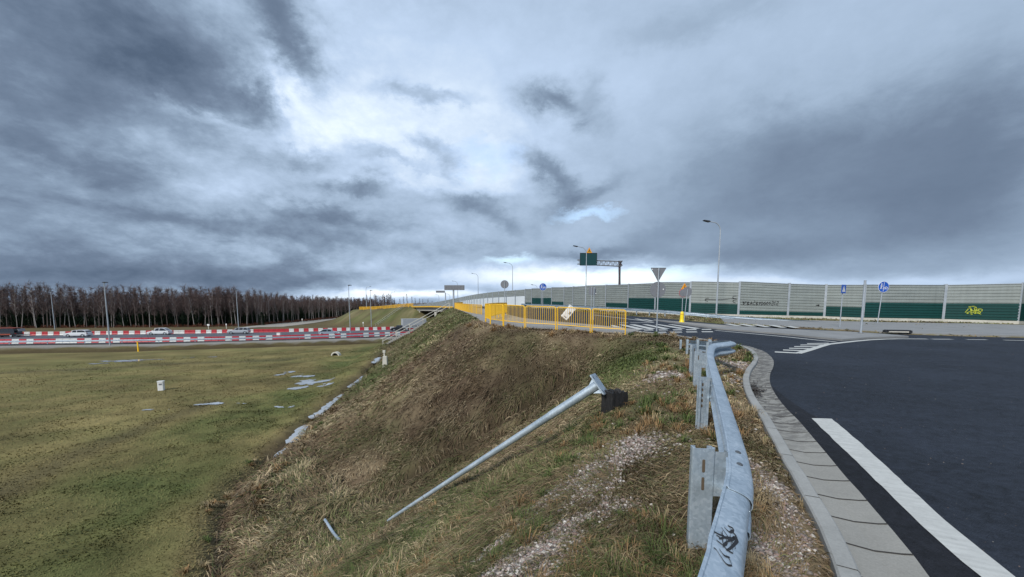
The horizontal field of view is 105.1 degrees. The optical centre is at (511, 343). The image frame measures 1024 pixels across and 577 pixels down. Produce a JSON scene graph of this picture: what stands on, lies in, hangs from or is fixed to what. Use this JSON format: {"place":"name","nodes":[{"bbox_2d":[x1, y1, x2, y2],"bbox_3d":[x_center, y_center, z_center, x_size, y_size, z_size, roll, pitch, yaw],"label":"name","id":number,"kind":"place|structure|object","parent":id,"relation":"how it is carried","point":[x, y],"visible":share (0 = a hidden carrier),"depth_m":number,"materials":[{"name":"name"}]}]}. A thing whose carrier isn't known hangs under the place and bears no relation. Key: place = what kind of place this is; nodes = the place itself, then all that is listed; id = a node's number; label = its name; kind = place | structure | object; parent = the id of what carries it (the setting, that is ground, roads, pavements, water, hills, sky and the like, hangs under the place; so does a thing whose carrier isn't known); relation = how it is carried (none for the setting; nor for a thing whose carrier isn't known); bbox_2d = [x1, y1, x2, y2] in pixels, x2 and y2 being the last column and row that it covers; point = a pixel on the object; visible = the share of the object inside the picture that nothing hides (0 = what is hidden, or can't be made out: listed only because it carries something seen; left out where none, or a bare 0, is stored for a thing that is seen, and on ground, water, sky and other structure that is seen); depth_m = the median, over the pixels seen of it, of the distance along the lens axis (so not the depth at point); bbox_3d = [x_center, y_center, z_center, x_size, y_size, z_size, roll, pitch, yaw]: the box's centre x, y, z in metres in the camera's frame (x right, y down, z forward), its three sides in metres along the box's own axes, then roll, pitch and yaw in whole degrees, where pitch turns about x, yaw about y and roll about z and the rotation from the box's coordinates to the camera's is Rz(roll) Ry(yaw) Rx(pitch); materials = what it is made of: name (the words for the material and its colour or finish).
{"place":"outdoors","nodes":[
{"label":"outdoors","id":0,"kind":"place"},
{"bbox_2d":[247,318,335,327],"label":"path","id":1,"kind":"structure","parent":0,"point":[289,324],"depth_m":152.28,"materials":[{"name":"grey asphalt"}]},
{"bbox_2d":[0,306,1023,576],"bbox_3d":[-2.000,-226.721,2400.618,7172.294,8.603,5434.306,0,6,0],"label":"ground","id":2,"kind":"structure","parent":0,"point":[54,356],"depth_m":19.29,"materials":[{"name":"green plant"}]},
{"bbox_2d":[1,292,10,326],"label":"bare tree","id":3,"kind":"object","parent":2,"relation":"on","point":[6,313],"visible":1,"depth_m":125.19,"materials":[{"name":"brown plant"}]},
{"bbox_2d":[0,309,12,327],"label":"conifer tree","id":4,"kind":"object","parent":2,"relation":"on","point":[4,318],"visible":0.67,"depth_m":126.78,"materials":[{"name":"green plant"}]},
{"bbox_2d":[1,286,12,326],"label":"bare tree","id":5,"kind":"object","parent":2,"relation":"on","point":[4,287],"visible":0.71,"depth_m":128.50,"materials":[{"name":"brown plant"}]},
{"bbox_2d":[9,288,19,326],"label":"birch tree","id":6,"kind":"object","parent":2,"relation":"on","point":[13,298],"visible":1,"depth_m":125.15,"materials":[{"name":"brown plant"}]},
{"bbox_2d":[9,284,20,319],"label":"bare tree","id":7,"kind":"object","parent":2,"relation":"on","point":[14,297],"visible":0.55,"depth_m":128.01,"materials":[{"name":"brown plant"}]},
{"bbox_2d":[16,284,27,326],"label":"birch tree","id":8,"kind":"object","parent":2,"relation":"on","point":[21,309],"visible":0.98,"depth_m":125.81,"materials":[{"name":"brown plant"}]},
{"bbox_2d":[25,281,38,327],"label":"birch tree","id":9,"kind":"object","parent":2,"relation":"on","point":[32,304],"visible":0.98,"depth_m":125.29,"materials":[{"name":"brown plant"}]},
{"bbox_2d":[26,312,40,327],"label":"conifer tree","id":10,"kind":"object","parent":2,"relation":"on","point":[30,315],"visible":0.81,"depth_m":127.52,"materials":[{"name":"green plant"}]},
{"bbox_2d":[29,281,44,319],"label":"birch tree","id":11,"kind":"object","parent":2,"relation":"on","point":[39,299],"visible":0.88,"depth_m":128.63,"materials":[{"name":"brown plant"}]},
{"bbox_2d":[35,282,45,324],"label":"bare tree","id":12,"kind":"object","parent":2,"relation":"on","point":[40,295],"visible":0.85,"depth_m":128.37,"materials":[{"name":"brown plant"}]},
{"bbox_2d":[40,282,51,326],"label":"bare tree","id":13,"kind":"object","parent":2,"relation":"on","point":[45,304],"visible":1,"depth_m":126.95,"materials":[{"name":"brown plant"}]},
{"bbox_2d":[45,283,54,325],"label":"birch tree","id":14,"kind":"object","parent":2,"relation":"on","point":[49,309],"visible":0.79,"depth_m":130.27,"materials":[{"name":"brown plant"}]},
{"bbox_2d":[49,294,57,327],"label":"bare tree","id":15,"kind":"object","parent":2,"relation":"on","point":[53,296],"visible":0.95,"depth_m":127.74,"materials":[{"name":"brown plant"}]},
{"bbox_2d":[55,291,64,325],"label":"bare tree","id":16,"kind":"object","parent":2,"relation":"on","point":[58,306],"visible":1,"depth_m":129.03,"materials":[{"name":"brown plant"}]},
{"bbox_2d":[59,283,68,324],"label":"birch tree","id":17,"kind":"object","parent":2,"relation":"on","point":[64,291],"visible":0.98,"depth_m":130.30,"materials":[{"name":"brown plant"}]},
{"bbox_2d":[61,290,70,326],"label":"birch tree","id":18,"kind":"object","parent":2,"relation":"on","point":[66,306],"visible":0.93,"depth_m":130.01,"materials":[{"name":"brown plant"}]},
{"bbox_2d":[66,292,77,327],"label":"birch tree","id":19,"kind":"object","parent":2,"relation":"on","point":[72,309],"visible":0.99,"depth_m":128.32,"materials":[{"name":"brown plant"}]},
{"bbox_2d":[78,288,88,325],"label":"bare tree","id":20,"kind":"object","parent":2,"relation":"on","point":[81,290],"visible":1,"depth_m":129.18,"materials":[{"name":"brown plant"}]},
{"bbox_2d":[79,289,88,326],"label":"birch tree","id":21,"kind":"object","parent":2,"relation":"on","point":[85,295],"visible":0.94,"depth_m":130.73,"materials":[{"name":"brown plant"}]},
{"bbox_2d":[93,289,101,325],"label":"bare tree","id":22,"kind":"object","parent":2,"relation":"on","point":[98,313],"visible":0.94,"depth_m":130.55,"materials":[{"name":"brown plant"}]},
{"bbox_2d":[98,292,105,323],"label":"birch tree","id":23,"kind":"object","parent":2,"relation":"on","point":[103,305],"visible":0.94,"depth_m":128.98,"materials":[{"name":"brown plant"}]},
{"bbox_2d":[102,282,110,344],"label":"street lamp","id":24,"kind":"object","parent":2,"relation":"on","point":[107,315],"visible":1,"depth_m":69.76,"materials":[{"name":"metal"}]},
{"bbox_2d":[104,286,113,326],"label":"birch tree","id":25,"kind":"object","parent":2,"relation":"on","point":[110,304],"visible":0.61,"depth_m":132.44,"materials":[{"name":"brown plant"}]},
{"bbox_2d":[107,292,117,325],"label":"bare tree","id":26,"kind":"object","parent":2,"relation":"on","point":[112,309],"visible":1,"depth_m":130.51,"materials":[{"name":"brown plant"}]},
{"bbox_2d":[110,289,117,327],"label":"birch tree","id":27,"kind":"object","parent":2,"relation":"on","point":[115,296],"visible":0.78,"depth_m":132.43,"materials":[{"name":"brown plant"}]},
{"bbox_2d":[118,296,125,325],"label":"birch tree","id":28,"kind":"object","parent":2,"relation":"on","point":[120,304],"visible":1,"depth_m":132.70,"materials":[{"name":"brown plant"}]},
{"bbox_2d":[121,285,132,325],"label":"bare tree","id":29,"kind":"object","parent":2,"relation":"on","point":[122,289],"visible":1,"depth_m":133.41,"materials":[{"name":"brown plant"}]},
{"bbox_2d":[103,359,159,361],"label":"water","id":30,"kind":"structure","parent":2,"relation":"on","point":[129,360],"depth_m":52.70,"materials":[{"name":"grey liquid"}]},
{"bbox_2d":[130,290,138,324],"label":"bare tree","id":31,"kind":"object","parent":2,"relation":"on","point":[133,300],"visible":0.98,"depth_m":133.25,"materials":[{"name":"brown plant"}]},
{"bbox_2d":[137,289,145,325],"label":"bare tree","id":32,"kind":"object","parent":2,"relation":"on","point":[141,305],"visible":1,"depth_m":132.26,"materials":[{"name":"brown plant"}]},
{"bbox_2d":[145,287,152,326],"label":"birch tree","id":33,"kind":"object","parent":2,"relation":"on","point":[148,304],"visible":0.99,"depth_m":133.04,"materials":[{"name":"brown plant"}]},
{"bbox_2d":[157,297,162,326],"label":"bare tree","id":34,"kind":"object","parent":2,"relation":"on","point":[160,303],"visible":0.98,"depth_m":134.31,"materials":[{"name":"brown plant"}]},
{"bbox_2d":[157,380,164,390],"bbox_3d":[-30.527,3.679,34.118,0.440,0.860,0.380,-2,6,-20],"label":"marker box","id":35,"kind":"object","parent":2,"relation":"on","point":[161,385],"visible":1,"depth_m":33.97,"materials":[{"name":"white paint"}]},
{"bbox_2d":[161,294,168,325],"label":"bare tree","id":36,"kind":"object","parent":2,"relation":"on","point":[164,305],"visible":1,"depth_m":134.28,"materials":[{"name":"brown plant"}]},
{"bbox_2d":[0,316,338,327],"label":"scrub","id":37,"kind":"object","parent":2,"relation":"on","point":[185,325],"visible":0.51,"depth_m":135.12,"materials":[{"name":"plant"}]},
{"bbox_2d":[172,290,178,326],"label":"bare tree","id":38,"kind":"object","parent":2,"relation":"on","point":[174,299],"visible":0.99,"depth_m":133.57,"materials":[{"name":"brown plant"}]},
{"bbox_2d":[184,287,191,322],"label":"bare tree","id":39,"kind":"object","parent":2,"relation":"on","point":[188,302],"visible":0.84,"depth_m":137.94,"materials":[{"name":"brown plant"}]},
{"bbox_2d":[185,287,194,322],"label":"birch tree","id":40,"kind":"object","parent":2,"relation":"on","point":[190,306],"visible":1,"depth_m":136.57,"materials":[{"name":"brown plant"}]},
{"bbox_2d":[0,300,386,327],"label":"thicket","id":41,"kind":"object","parent":2,"relation":"on","point":[172,319],"visible":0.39,"depth_m":137.49,"materials":[{"name":"brown plant"}]},
{"bbox_2d":[0,281,388,326],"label":"forest","id":42,"kind":"object","parent":2,"relation":"on","point":[196,292],"visible":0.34,"depth_m":145.84,"materials":[{"name":"brown plant"}]},
{"bbox_2d":[0,333,408,344],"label":"guardrail","id":43,"kind":"object","parent":2,"relation":"on","point":[158,340],"visible":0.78,"depth_m":75.45,"materials":[{"name":"metal"}]},
{"bbox_2d":[0,329,410,344],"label":"highway","id":44,"kind":"structure","parent":2,"relation":"on","point":[169,335],"depth_m":88.80,"materials":[{"name":"grey asphalt"}]},
{"bbox_2d":[0,327,31,336],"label":"offroad car","id":45,"kind":"object","parent":44,"relation":"on","point":[14,331],"visible":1,"depth_m":86.90,"materials":[{"name":"black paint"}]},
{"bbox_2d":[63,330,92,336],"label":"car","id":46,"kind":"object","parent":44,"relation":"on","point":[82,333],"visible":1,"depth_m":87.81,"materials":[{"name":"white paint"}]},
{"bbox_2d":[147,328,172,334],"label":"car","id":47,"kind":"object","parent":44,"relation":"on","point":[164,331],"visible":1,"depth_m":93.61,"materials":[{"name":"white paint"}]},
{"bbox_2d":[227,327,250,333],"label":"car","id":48,"kind":"object","parent":44,"relation":"on","point":[244,330],"visible":1,"depth_m":97.02,"materials":[{"name":"silver metal"}]},
{"bbox_2d":[318,329,338,333],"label":"car","id":49,"kind":"object","parent":44,"relation":"on","point":[327,331],"visible":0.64,"depth_m":91.03,"materials":[{"name":"white paint"}]},
{"bbox_2d":[390,325,404,330],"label":"car","id":50,"kind":"object","parent":44,"relation":"on","point":[397,327],"visible":0.83,"depth_m":108.96,"materials":[{"name":"black paint"}]},
{"bbox_2d":[401,318,425,330],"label":"lorry","id":51,"kind":"object","parent":44,"relation":"on","point":[404,322],"visible":0.47,"depth_m":110.26,"materials":[{"name":"paint"}]},
{"bbox_2d":[206,291,213,325],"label":"birch tree","id":52,"kind":"object","parent":2,"relation":"on","point":[209,302],"visible":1,"depth_m":139.58,"materials":[{"name":"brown plant"}]},
{"bbox_2d":[229,288,236,322],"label":"birch tree","id":53,"kind":"object","parent":2,"relation":"on","point":[232,297],"visible":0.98,"depth_m":141.88,"materials":[{"name":"brown plant"}]},
{"bbox_2d":[285,425,307,442],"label":"water","id":54,"kind":"structure","parent":2,"relation":"on","point":[293,435],"depth_m":22.39,"materials":[{"name":"grey liquid"}]},
{"bbox_2d":[296,378,333,384],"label":"water","id":55,"kind":"structure","parent":2,"relation":"on","point":[308,382],"depth_m":37.99,"materials":[{"name":"grey liquid"}]},
{"bbox_2d":[308,394,341,418],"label":"water","id":56,"kind":"structure","parent":2,"relation":"on","point":[327,406],"depth_m":27.64,"materials":[{"name":"grey liquid"}]},
{"bbox_2d":[324,518,340,540],"bbox_3d":[-5.578,5.815,12.220,0.136,0.370,1.984,-4,7,-37],"label":"broken pipe","id":57,"kind":"object","parent":2,"relation":"on","point":[335,535],"visible":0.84,"depth_m":12.42,"materials":[{"name":"metal"}]},
{"bbox_2d":[382,350,387,364],"bbox_3d":[-11.577,1.404,35.785,0.457,1.580,0.358,0,6,0],"label":"marker stone","id":58,"kind":"object","parent":2,"relation":"on","point":[385,360],"visible":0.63,"depth_m":35.66,"materials":[{"name":"concrete"}]},
{"bbox_2d":[381,303,449,344],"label":"stairs","id":59,"kind":"structure","parent":2,"relation":"on","point":[400,336],"depth_m":66.99,"materials":[{"name":"concrete"}]},
{"bbox_2d":[444,285,464,306],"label":"signboard","id":60,"kind":"object","parent":2,"relation":"on","point":[454,287],"visible":0.94,"depth_m":91.85,"materials":[{"name":"metal"}]},
{"bbox_2d":[411,302,510,316],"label":"road bridge","id":61,"kind":"structure","parent":2,"relation":"on","point":[425,308],"depth_m":118.12,"materials":[{"name":"concrete"}]},
{"bbox_2d":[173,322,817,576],"bbox_3d":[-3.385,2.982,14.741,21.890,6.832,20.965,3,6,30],"label":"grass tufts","id":62,"kind":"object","parent":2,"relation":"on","point":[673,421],"visible":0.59,"depth_m":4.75,"materials":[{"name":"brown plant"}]},
{"bbox_2d":[490,304,502,323],"bbox_3d":[-0.949,-1.729,24.096,0.052,1.413,1.859,-3,6,-27],"label":"railing panel","id":63,"kind":"object","parent":2,"relation":"on","point":[501,312],"visible":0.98,"depth_m":24.03,"materials":[{"name":"yellow paint"}]},
{"bbox_2d":[387,373,606,520],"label":"fallen lamp column","id":64,"kind":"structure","parent":2,"relation":"on","point":[595,385],"depth_m":7.37,"materials":[{"name":"metal"}]},
{"bbox_2d":[5,301,995,307],"bbox_3d":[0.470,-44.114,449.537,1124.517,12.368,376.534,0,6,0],"label":"distant wood","id":65,"kind":"object","parent":2,"relation":"on","point":[417,303],"visible":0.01,"depth_m":550.16,"materials":[{"name":"brown plant"}]},
{"bbox_2d":[501,280,508,302],"bbox_3d":[-0.728,-4.436,38.768,0.808,3.612,0.098,0,6,0],"label":"round sign","id":66,"kind":"object","parent":2,"relation":"on","point":[504,284],"visible":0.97,"depth_m":38.66,"materials":[{"name":"metal"}]},
{"bbox_2d":[503,305,524,328],"bbox_3d":[0.106,-1.527,22.558,0.052,1.433,1.824,-5,7,-41],"label":"railing panel","id":67,"kind":"object","parent":2,"relation":"on","point":[516,314],"visible":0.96,"depth_m":22.40,"materials":[{"name":"yellow paint"}]},
{"bbox_2d":[525,306,555,329],"bbox_3d":[1.565,-1.366,21.518,1.768,1.427,0.051,2,6,23],"label":"railing panel","id":68,"kind":"object","parent":2,"relation":"on","point":[542,315],"visible":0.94,"depth_m":21.43,"materials":[{"name":"yellow paint"}]},
{"bbox_2d":[557,307,590,332],"bbox_3d":[3.222,-1.202,20.579,1.981,1.455,0.052,4,7,36],"label":"railing panel","id":69,"kind":"object","parent":2,"relation":"on","point":[575,317],"visible":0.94,"depth_m":20.47,"materials":[{"name":"yellow paint"}]},
{"bbox_2d":[573,245,586,309],"bbox_3d":[9.885,-9.582,57.346,2.076,9.335,0.280,0,6,0],"label":"street lamp","id":70,"kind":"object","parent":2,"relation":"on","point":[586,274],"visible":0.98,"depth_m":57.24,"materials":[{"name":"metal"}]},
{"bbox_2d":[589,287,595,319],"bbox_3d":[6.734,-3.261,32.791,0.610,2.882,0.215,0,6,0],"label":"plate sign","id":71,"kind":"object","parent":2,"relation":"on","point":[592,290],"visible":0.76,"depth_m":32.77,"materials":[{"name":"metal"}]},
{"bbox_2d":[577,248,622,284],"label":"sign gantry","id":72,"kind":"object","parent":2,"relation":"on","point":[592,260],"visible":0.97,"depth_m":81.95,"materials":[{"name":"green metal"}]},
{"bbox_2d":[592,308,625,334],"bbox_3d":[4.837,-1.035,19.641,1.693,1.434,0.051,2,6,24],"label":"railing panel","id":73,"kind":"object","parent":2,"relation":"on","point":[608,319],"visible":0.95,"depth_m":19.62,"materials":[{"name":"yellow paint"}]},
{"bbox_2d":[601,388,627,413],"bbox_3d":[1.779,1.187,6.845,0.346,0.771,0.315,-2,6,-24],"label":"concrete footing","id":74,"kind":"object","parent":2,"relation":"on","point":[611,399],"visible":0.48,"depth_m":6.71,"materials":[{"name":"black concrete"}]},
{"bbox_2d":[650,268,665,330],"bbox_3d":[7.982,-2.295,21.499,0.868,3.679,0.111,0,6,0],"label":"give way sign","id":75,"kind":"object","parent":2,"relation":"on","point":[657,289],"visible":0.99,"depth_m":21.45,"materials":[{"name":"metal"}]},
{"bbox_2d":[521,304,820,321],"bbox_3d":[11.511,-4.761,56.224,8.960,2.268,57.854,-3,6,-28],"label":"guardrail","id":76,"kind":"object","parent":2,"relation":"on","point":[685,313],"visible":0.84,"depth_m":39.54,"materials":[{"name":"metal"}]},
{"bbox_2d":[679,283,685,309],"bbox_3d":[14.637,-3.483,33.599,0.757,3.363,0.103,0,6,0],"label":"warning sign","id":77,"kind":"object","parent":2,"relation":"on","point":[680,291],"visible":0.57,"depth_m":33.48,"materials":[{"name":"metal"}]},
{"bbox_2d":[682,287,691,320],"bbox_3d":[14.387,-3.169,32.463,0.807,3.009,0.093,4,5,0],"label":"round sign","id":78,"kind":"object","parent":2,"relation":"on","point":[686,292],"visible":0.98,"depth_m":32.38,"materials":[{"name":"metal"}]},
{"bbox_2d":[703,220,720,314],"bbox_3d":[19.686,-7.444,38.966,1.848,9.419,0.280,0,6,0],"label":"street lamp","id":79,"kind":"object","parent":2,"relation":"on","point":[718,265],"visible":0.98,"depth_m":38.90,"materials":[{"name":"metal"}]},
{"bbox_2d":[679,339,753,576],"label":"guardrail","id":80,"kind":"object","parent":2,"relation":"on","point":[724,473],"visible":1,"depth_m":2.56,"materials":[{"name":"metal"}]},
{"bbox_2d":[413,281,1023,323],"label":"noise barrier","id":81,"kind":"object","parent":2,"relation":"on","point":[956,303],"visible":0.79,"depth_m":40.73,"materials":[{"name":"metal"}]},
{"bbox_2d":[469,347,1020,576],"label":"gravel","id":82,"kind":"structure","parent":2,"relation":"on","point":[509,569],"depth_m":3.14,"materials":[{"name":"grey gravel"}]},
{"bbox_2d":[636,331,860,576],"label":"kerb","id":83,"kind":"structure","parent":2,"relation":"on","point":[833,542],"depth_m":3.17,"materials":[{"name":"concrete"}]},
{"bbox_2d":[742,345,928,576],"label":"gutter","id":84,"kind":"object","parent":2,"relation":"on","point":[879,537],"visible":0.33,"depth_m":3.33,"materials":[{"name":"grey concrete"}]},
{"bbox_2d":[750,380,775,406],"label":"leaf litter","id":85,"kind":"object","parent":84,"relation":"on","point":[756,390],"visible":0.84,"depth_m":7.62,"materials":[{"name":"brown plant"}]},
{"bbox_2d":[751,351,912,576],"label":"joint","id":86,"kind":"object","parent":84,"relation":"on","point":[836,480],"visible":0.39,"depth_m":3.41,"materials":[{"name":"grey concrete"}]},
{"bbox_2d":[839,285,845,326],"bbox_3d":[22.168,-2.393,26.376,0.571,3.090,0.096,-3,6,-27],"label":"crossing sign","id":87,"kind":"object","parent":2,"relation":"on","point":[843,288],"visible":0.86,"depth_m":26.31,"materials":[{"name":"metal"}]},
{"bbox_2d":[0,0,1023,306],"label":"sky","id":88,"kind":"structure","parent":0,"point":[398,148],"materials":[{"name":"grey"}]},
{"bbox_2d":[454,307,640,333],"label":"pavement","id":89,"kind":"structure","parent":0,"point":[528,322],"depth_m":24.90,"materials":[{"name":"grey concrete"}]},
{"bbox_2d":[485,303,489,321],"bbox_3d":[-1.611,-1.942,25.883,0.051,1.411,1.905,-1,6,-14],"label":"railing panel","id":90,"kind":"object","parent":89,"relation":"on","point":[487,311],"visible":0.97,"depth_m":25.86,"materials":[{"name":"yellow paint"}]},
{"bbox_2d":[561,305,574,319],"bbox_3d":[3.324,-1.832,23.131,0.840,0.910,0.500,0,6,0],"label":"tipped box","id":91,"kind":"object","parent":89,"relation":"on","point":[566,315],"visible":0.82,"depth_m":22.92,"materials":[{"name":"white paint"}]},
{"bbox_2d":[477,307,1023,576],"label":"road","id":92,"kind":"structure","parent":0,"point":[870,388],"depth_m":6.58,"materials":[{"name":"grey asphalt"}]},
{"bbox_2d":[654,319,908,340],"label":"island","id":93,"kind":"structure","parent":92,"relation":"on","point":[835,335],"depth_m":21.35,"materials":[{"name":"grey concrete"}]},
{"bbox_2d":[674,321,731,326],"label":"island","id":94,"kind":"structure","parent":93,"relation":"on","point":[713,325],"depth_m":27.54,"materials":[{"name":"grey concrete"}]},
{"bbox_2d":[858,280,866,332],"bbox_3d":[19.142,-1.897,21.398,0.237,3.070,0.237,0,6,0],"label":"bare post","id":95,"kind":"object","parent":93,"relation":"on","point":[863,303],"visible":0.81,"depth_m":21.36,"materials":[{"name":"metal"}]},
{"bbox_2d":[798,339,882,353],"bbox_3d":[14.890,0.002,16.856,12.381,0.033,1.285,-3,6,-29],"label":"road marking","id":96,"kind":"object","parent":92,"relation":"on","point":[812,348],"visible":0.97,"depth_m":16.29,"materials":[{"name":"paint"}]},
{"bbox_2d":[812,418,1014,576],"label":"road marking","id":97,"kind":"object","parent":92,"relation":"on","point":[955,542],"visible":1,"depth_m":3.21,"materials":[{"name":"paint"}]},
{"bbox_2d":[722,319,1023,336],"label":"pavement","id":98,"kind":"structure","parent":0,"point":[999,330],"depth_m":27.81,"materials":[{"name":"grey concrete"}]},
{"bbox_2d":[877,281,888,322],"bbox_3d":[30.842,-3.331,32.812,0.917,3.703,0.108,3,5,0],"label":"path sign","id":99,"kind":"object","parent":98,"relation":"on","point":[883,286],"visible":0.98,"depth_m":32.64,"materials":[{"name":"metal"}]},
{"bbox_2d":[882,330,912,332],"bbox_3d":[21.977,-0.695,22.363,1.220,0.165,0.310,2,6,18],"label":"drain inlet","id":100,"kind":"object","parent":98,"relation":"on","point":[904,331],"visible":1,"depth_m":22.23,"materials":[{"name":"paint"}]},
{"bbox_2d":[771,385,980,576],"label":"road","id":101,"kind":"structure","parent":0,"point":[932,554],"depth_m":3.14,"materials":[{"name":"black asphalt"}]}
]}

